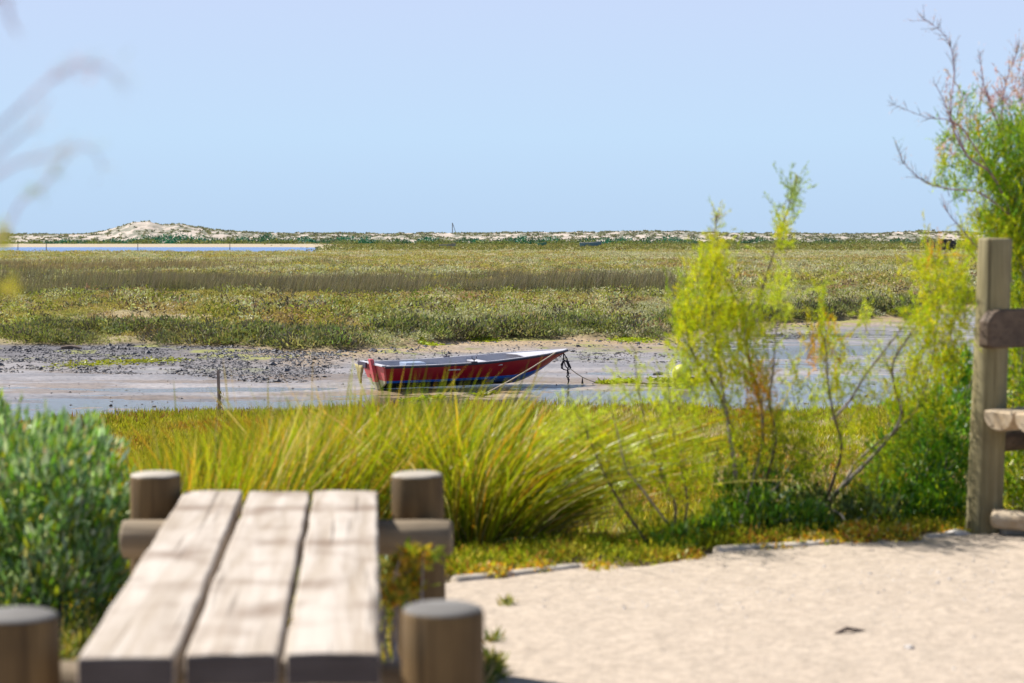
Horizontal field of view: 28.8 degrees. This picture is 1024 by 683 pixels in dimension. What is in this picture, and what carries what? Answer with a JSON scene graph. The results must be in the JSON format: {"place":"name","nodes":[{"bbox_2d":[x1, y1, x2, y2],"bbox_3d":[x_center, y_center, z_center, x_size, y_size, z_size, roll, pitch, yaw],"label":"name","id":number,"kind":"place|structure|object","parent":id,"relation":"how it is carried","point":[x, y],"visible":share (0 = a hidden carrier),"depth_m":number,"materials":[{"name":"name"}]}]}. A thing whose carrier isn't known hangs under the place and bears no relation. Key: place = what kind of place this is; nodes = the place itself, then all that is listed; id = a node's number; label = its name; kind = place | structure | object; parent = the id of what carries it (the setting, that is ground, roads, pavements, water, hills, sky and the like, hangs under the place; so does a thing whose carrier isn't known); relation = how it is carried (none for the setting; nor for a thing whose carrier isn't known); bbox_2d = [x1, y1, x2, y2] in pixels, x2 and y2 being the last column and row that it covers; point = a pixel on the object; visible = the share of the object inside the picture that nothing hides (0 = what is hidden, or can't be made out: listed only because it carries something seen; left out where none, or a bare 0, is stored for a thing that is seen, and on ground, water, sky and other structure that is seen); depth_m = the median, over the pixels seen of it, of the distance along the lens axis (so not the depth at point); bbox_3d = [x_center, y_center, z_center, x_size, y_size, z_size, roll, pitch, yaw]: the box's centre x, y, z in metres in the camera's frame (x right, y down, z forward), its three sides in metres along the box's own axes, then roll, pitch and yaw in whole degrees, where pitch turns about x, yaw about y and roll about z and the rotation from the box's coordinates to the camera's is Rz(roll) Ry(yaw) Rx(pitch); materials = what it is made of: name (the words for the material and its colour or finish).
{"place":"outdoors","nodes":[
{"label":"outdoors","id":0,"kind":"place"},
{"bbox_2d":[0,247,315,251],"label":"lagoon water","id":1,"kind":"structure","parent":0,"point":[189,249],"depth_m":485.55,"materials":[{"name":"blue liquid"}]},
{"bbox_2d":[51,379,653,620],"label":"mixed grass","id":2,"kind":"structure","parent":0,"point":[590,529],"depth_m":7.54,"materials":[{"name":"green plant"}]},
{"bbox_2d":[0,243,1010,660],"bbox_3d":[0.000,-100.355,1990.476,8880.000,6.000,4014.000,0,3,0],"label":"ground","id":3,"kind":"structure","parent":0,"point":[40,383],"depth_m":45.07,"materials":[{"name":"soil"}]},
{"bbox_2d":[0,387,139,636],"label":"leafy bush","id":4,"kind":"object","parent":3,"relation":"on","point":[55,471],"visible":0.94,"depth_m":5.97,"materials":[{"name":"green plant"}]},
{"bbox_2d":[0,0,142,309],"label":"tamarisk tree","id":5,"kind":"object","parent":3,"relation":"on","point":[8,291],"visible":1,"depth_m":1.59,"materials":[{"name":"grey plant"}]},
{"bbox_2d":[61,345,81,348],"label":"driftwood","id":6,"kind":"object","parent":3,"relation":"on","point":[70,347],"visible":1,"depth_m":49.09,"materials":[{"name":"grey wood"}]},
{"bbox_2d":[43,356,194,368],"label":"seaweed","id":7,"kind":"object","parent":3,"relation":"on","point":[126,361],"visible":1,"depth_m":44.60,"materials":[{"name":"green plant"}]},
{"bbox_2d":[1,417,337,621],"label":"rush clump","id":8,"kind":"object","parent":3,"relation":"on","point":[249,489],"visible":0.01,"depth_m":7.10,"materials":[{"name":"green plant"}]},
{"bbox_2d":[0,255,370,271],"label":"distant rushes","id":9,"kind":"object","parent":3,"relation":"on","point":[155,264],"visible":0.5,"depth_m":142.64,"materials":[{"name":"green plant"}]},
{"bbox_2d":[32,386,416,567],"bbox_3d":[-1.206,0.685,7.439,1.744,1.098,1.518,0,3,0],"label":"rush clump","id":10,"kind":"object","parent":3,"relation":"on","point":[272,477],"visible":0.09,"depth_m":7.25,"materials":[{"name":"green plant"}]},
{"bbox_2d":[60,555,518,682],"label":"weeds","id":11,"kind":"object","parent":3,"relation":"on","point":[75,643],"visible":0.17,"depth_m":5.61,"materials":[{"name":"green plant"}]},
{"bbox_2d":[123,390,489,563],"bbox_3d":[-0.863,0.686,7.957,1.670,1.048,1.532,1,3,21],"label":"rush clump","id":12,"kind":"object","parent":3,"relation":"on","point":[352,474],"visible":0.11,"depth_m":7.69,"materials":[{"name":"green plant"}]},
{"bbox_2d":[129,353,542,464],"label":"tall grass","id":13,"kind":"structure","parent":3,"relation":"on","point":[350,396],"depth_m":8.79,"materials":[{"name":"green plant"}]},
{"bbox_2d":[0,260,700,295],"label":"rushes","id":14,"kind":"object","parent":3,"relation":"on","point":[188,280],"visible":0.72,"depth_m":85.04,"materials":[{"name":"green plant"}]},
{"bbox_2d":[131,358,587,516],"bbox_3d":[-0.576,0.599,8.512,2.127,1.142,1.894,0,3,0],"label":"rush clump","id":15,"kind":"object","parent":3,"relation":"on","point":[435,416],"visible":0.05,"depth_m":8.19,"materials":[{"name":"green plant"}]},
{"bbox_2d":[379,536,446,660],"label":"weed","id":16,"kind":"object","parent":3,"relation":"on","point":[406,558],"visible":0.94,"depth_m":5.03,"materials":[{"name":"green plant"}]},
{"bbox_2d":[412,336,443,345],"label":"seaweed","id":17,"kind":"object","parent":3,"relation":"on","point":[424,342],"visible":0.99,"depth_m":51.11,"materials":[{"name":"green plant"}]},
{"bbox_2d":[439,243,455,246],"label":"rowing boat","id":18,"kind":"object","parent":3,"relation":"on","point":[453,244],"visible":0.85,"depth_m":428.93,"materials":[{"name":"grey"}]},
{"bbox_2d":[0,321,917,414],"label":"mud clods","id":19,"kind":"object","parent":3,"relation":"on","point":[286,367],"visible":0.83,"depth_m":46.21,"materials":[{"name":"grey soil"}]},
{"bbox_2d":[354,348,568,389],"bbox_3d":[-0.827,0.520,38.365,4.218,0.683,1.457,-1,3,-26],"label":"rowing boat","id":20,"kind":"object","parent":3,"relation":"on","point":[514,363],"visible":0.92,"depth_m":37.86,"materials":[{"name":"red paint"}]},
{"bbox_2d":[484,352,555,393],"bbox_3d":[0.170,0.588,37.676,0.022,0.672,2.591,2,4,32],"label":"mooring rope","id":21,"kind":"object","parent":20,"relation":"attached to","point":[521,373],"visible":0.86,"depth_m":37.68,"materials":[{"name":"beige fabric"}]},
{"bbox_2d":[561,353,598,383],"bbox_3d":[1.402,0.562,39.263,0.916,0.693,0.093,-1,3,-11],"label":"bow line","id":22,"kind":"object","parent":20,"relation":"attached to","point":[568,364],"visible":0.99,"depth_m":39.17,"materials":[{"name":"fabric"}]},
{"bbox_2d":[464,334,501,341],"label":"seaweed","id":23,"kind":"object","parent":3,"relation":"on","point":[489,339],"visible":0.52,"depth_m":53.38,"materials":[{"name":"green plant"}]},
{"bbox_2d":[471,390,497,395],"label":"seaweed","id":24,"kind":"object","parent":3,"relation":"on","point":[491,392],"visible":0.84,"depth_m":36.66,"materials":[{"name":"green plant"}]},
{"bbox_2d":[0,276,975,349],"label":"marsh vegetation","id":25,"kind":"object","parent":3,"relation":"on","point":[466,313],"visible":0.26,"depth_m":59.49,"materials":[{"name":"green plant"}]},
{"bbox_2d":[0,261,976,324],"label":"dry marsh tufts","id":26,"kind":"object","parent":3,"relation":"on","point":[126,302],"visible":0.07,"depth_m":66.74,"materials":[{"name":"green plant"}]},
{"bbox_2d":[0,232,977,244],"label":"scrub","id":27,"kind":"object","parent":3,"relation":"on","point":[190,240],"visible":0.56,"depth_m":612.16,"materials":[{"name":"green plant"}]},
{"bbox_2d":[0,248,1015,287],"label":"distant marsh vegetation","id":28,"kind":"object","parent":3,"relation":"on","point":[479,255],"visible":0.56,"depth_m":175.15,"materials":[{"name":"green plant"}]},
{"bbox_2d":[0,255,1021,333],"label":"marsh cushions","id":29,"kind":"object","parent":3,"relation":"on","point":[253,305],"visible":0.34,"depth_m":67.70,"materials":[{"name":"green plant"}]},
{"bbox_2d":[13,396,1009,426],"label":"rim vegetation","id":30,"kind":"object","parent":3,"relation":"on","point":[114,417],"visible":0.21,"depth_m":27.42,"materials":[{"name":"green plant"}]},
{"bbox_2d":[1,401,1023,599],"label":"marsh vegetation","id":31,"kind":"object","parent":3,"relation":"on","point":[165,421],"visible":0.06,"depth_m":24.41,"materials":[{"name":"green plant"}]},
{"bbox_2d":[451,563,579,581],"bbox_3d":[0.018,0.823,6.967,0.533,0.058,0.058,-2,4,-35],"label":"kerb log","id":32,"kind":"object","parent":3,"relation":"on","point":[471,577],"visible":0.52,"depth_m":6.94,"materials":[{"name":"beige wood"}]},
{"bbox_2d":[229,374,831,548],"bbox_3d":[0.014,0.540,8.215,2.662,0.938,2.496,0,3,0],"label":"rush clump","id":33,"kind":"object","parent":3,"relation":"on","point":[548,493],"visible":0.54,"depth_m":7.87,"materials":[{"name":"green plant"}]},
{"bbox_2d":[60,504,1023,656],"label":"bank undergrowth","id":34,"kind":"object","parent":3,"relation":"on","point":[561,548],"visible":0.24,"depth_m":7.56,"materials":[{"name":"green plant"}]},
{"bbox_2d":[579,241,601,246],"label":"rowing boat","id":35,"kind":"object","parent":3,"relation":"on","point":[597,243],"visible":0.94,"depth_m":468.92,"materials":[{"name":"white paint"}]},
{"bbox_2d":[593,376,641,383],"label":"seaweed","id":36,"kind":"object","parent":3,"relation":"on","point":[600,381],"visible":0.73,"depth_m":39.42,"materials":[{"name":"green plant"}]},
{"bbox_2d":[264,242,977,251],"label":"marsh vegetation","id":37,"kind":"object","parent":3,"relation":"on","point":[620,247],"visible":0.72,"depth_m":410.02,"materials":[{"name":"green plant"}]},
{"bbox_2d":[527,339,730,557],"bbox_3d":[0.447,0.458,7.665,0.788,0.932,0.795,0,3,0],"label":"tamarisk shrub","id":38,"kind":"object","parent":3,"relation":"on","point":[675,455],"visible":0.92,"depth_m":7.64,"materials":[{"name":"green plant"}]},
{"bbox_2d":[600,334,660,342],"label":"seaweed","id":39,"kind":"object","parent":3,"relation":"on","point":[636,339],"visible":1,"depth_m":53.74,"materials":[{"name":"green plant"}]},
{"bbox_2d":[634,382,693,385],"bbox_3d":[3.008,0.833,39.118,1.296,0.046,0.237,1,3,16],"label":"ground rope","id":40,"kind":"object","parent":3,"relation":"on","point":[657,384],"visible":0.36,"depth_m":39.08,"materials":[{"name":"beige fabric"}]},
{"bbox_2d":[646,376,702,383],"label":"seaweed","id":41,"kind":"object","parent":3,"relation":"on","point":[664,380],"visible":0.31,"depth_m":39.78,"materials":[{"name":"green plant"}]},
{"bbox_2d":[672,364,693,379],"bbox_3d":[3.393,0.640,39.744,0.395,0.380,0.395,-2,3,-27],"label":"mooring buoy","id":42,"kind":"object","parent":3,"relation":"on","point":[678,370],"visible":0.4,"depth_m":39.61,"materials":[{"name":"plastic"}]},
{"bbox_2d":[463,516,971,579],"bbox_3d":[0.693,0.773,7.367,2.638,0.135,0.338,-2,4,-31],"label":"ground cover","id":43,"kind":"object","parent":3,"relation":"on","point":[863,532],"visible":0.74,"depth_m":7.67,"materials":[{"name":"green plant"}]},
{"bbox_2d":[633,161,835,523],"bbox_3d":[0.883,0.034,8.122,0.817,1.552,0.898,0,3,0],"label":"tamarisk shrub","id":44,"kind":"object","parent":3,"relation":"on","point":[711,296],"visible":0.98,"depth_m":8.05,"materials":[{"name":"green plant"}]},
{"bbox_2d":[641,455,836,547],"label":"shrub","id":45,"kind":"object","parent":3,"relation":"on","point":[762,504],"visible":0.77,"depth_m":7.93,"materials":[{"name":"green plant"}]},
{"bbox_2d":[713,539,839,553],"bbox_3d":[1.010,0.791,7.577,0.544,0.058,0.058,-1,3,-23],"label":"kerb log","id":46,"kind":"object","parent":3,"relation":"on","point":[726,548],"visible":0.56,"depth_m":7.53,"materials":[{"name":"beige wood"}]},
{"bbox_2d":[780,477,905,527],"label":"shrub","id":47,"kind":"object","parent":3,"relation":"on","point":[873,503],"visible":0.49,"depth_m":8.14,"materials":[{"name":"green plant"}]},
{"bbox_2d":[769,210,980,519],"bbox_3d":[1.547,0.137,8.295,0.975,1.386,1.009,0,3,0],"label":"tamarisk shrub","id":48,"kind":"object","parent":3,"relation":"on","point":[929,340],"visible":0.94,"depth_m":8.21,"materials":[{"name":"green plant"}]},
{"bbox_2d":[838,335,973,527],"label":"leafy shrub","id":49,"kind":"object","parent":3,"relation":"on","point":[923,492],"visible":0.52,"depth_m":8.42,"materials":[{"name":"green plant"}]},
{"bbox_2d":[924,532,967,537],"bbox_3d":[1.721,0.776,7.869,0.214,0.046,0.045,-2,3,-27],"label":"kerb log","id":50,"kind":"object","parent":3,"relation":"on","point":[931,535],"visible":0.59,"depth_m":7.83,"materials":[{"name":"grey wood"}]},
{"bbox_2d":[938,239,955,250],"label":"wooden jetty","id":51,"kind":"object","parent":3,"relation":"on","point":[951,243],"visible":0.61,"depth_m":328.50,"materials":[{"name":"grey wood"}]},
{"bbox_2d":[887,7,1023,492],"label":"tamarisk tree","id":52,"kind":"object","parent":3,"relation":"on","point":[1006,220],"visible":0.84,"depth_m":8.87,"materials":[{"name":"green plant"}]},
{"bbox_2d":[1000,529,1023,534],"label":"kerb log","id":53,"kind":"object","parent":3,"relation":"on","point":[1008,532],"visible":0.21,"depth_m":7.96,"materials":[{"name":"grey wood"}]},
{"bbox_2d":[1003,230,1023,509],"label":"leafy shrub","id":54,"kind":"object","parent":3,"relation":"on","point":[1015,492],"visible":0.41,"depth_m":8.80,"materials":[{"name":"green plant"}]},
{"bbox_2d":[11,221,1001,244],"bbox_3d":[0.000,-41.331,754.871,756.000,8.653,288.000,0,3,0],"label":"dune hills","id":55,"kind":"structure","parent":0,"point":[129,230],"depth_m":694.90,"materials":[{"name":"beige sand"}]},
{"bbox_2d":[0,220,991,243],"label":"dune scrub","id":56,"kind":"object","parent":55,"relation":"on","point":[354,234],"visible":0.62,"depth_m":702.00,"materials":[{"name":"green plant"}]},
{"bbox_2d":[0,323,1014,420],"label":"creek water","id":57,"kind":"structure","parent":0,"point":[56,404],"depth_m":36.80,"materials":[{"name":"grey liquid"}]},
{"bbox_2d":[216,369,223,409],"bbox_3d":[-4.448,0.915,30.299,0.153,0.996,0.149,0,3,0],"label":"wooden stake","id":58,"kind":"object","parent":57,"relation":"in","point":[218,395],"visible":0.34,"depth_m":30.26,"materials":[{"name":"brown wood"}]},
{"bbox_2d":[399,393,445,401],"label":"seaweed","id":59,"kind":"object","parent":57,"relation":"in","point":[402,399],"visible":0.46,"depth_m":35.49,"materials":[{"name":"green plant"}]},
{"bbox_2d":[0,0,1023,233],"label":"sky","id":60,"kind":"structure","parent":0,"point":[287,116],"materials":[{"name":"blue"}]},
{"bbox_2d":[282,533,1023,682],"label":"path","id":61,"kind":"structure","parent":0,"point":[559,638],"depth_m":6.18,"materials":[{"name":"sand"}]},
{"bbox_2d":[0,470,483,682],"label":"park bench","id":62,"kind":"object","parent":61,"relation":"on","point":[189,554],"visible":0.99,"depth_m":3.74,"materials":[{"name":"brown wood"}]},
{"bbox_2d":[834,626,865,633],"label":"twig","id":63,"kind":"object","parent":61,"relation":"on","point":[844,629],"visible":1,"depth_m":5.93,"materials":[{"name":"brown wood"}]},
{"bbox_2d":[903,645,914,648],"bbox_3d":[1.139,0.879,5.712,0.035,0.018,0.026,0,3,0],"label":"stone","id":64,"kind":"object","parent":61,"relation":"on","point":[909,647],"visible":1,"depth_m":5.71,"materials":[{"name":"beige stone"}]},
{"bbox_2d":[944,529,970,534],"bbox_3d":[1.773,0.769,7.904,0.110,0.048,0.070,0,3,0],"label":"stone","id":65,"kind":"object","parent":61,"relation":"on","point":[959,532],"visible":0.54,"depth_m":7.89,"materials":[{"name":"grey stone"}]},
{"bbox_2d":[965,238,1023,533],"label":"wooden fence","id":66,"kind":"object","parent":61,"relation":"on","point":[996,428],"visible":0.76,"depth_m":7.94,"materials":[{"name":"wood"}]}
]}

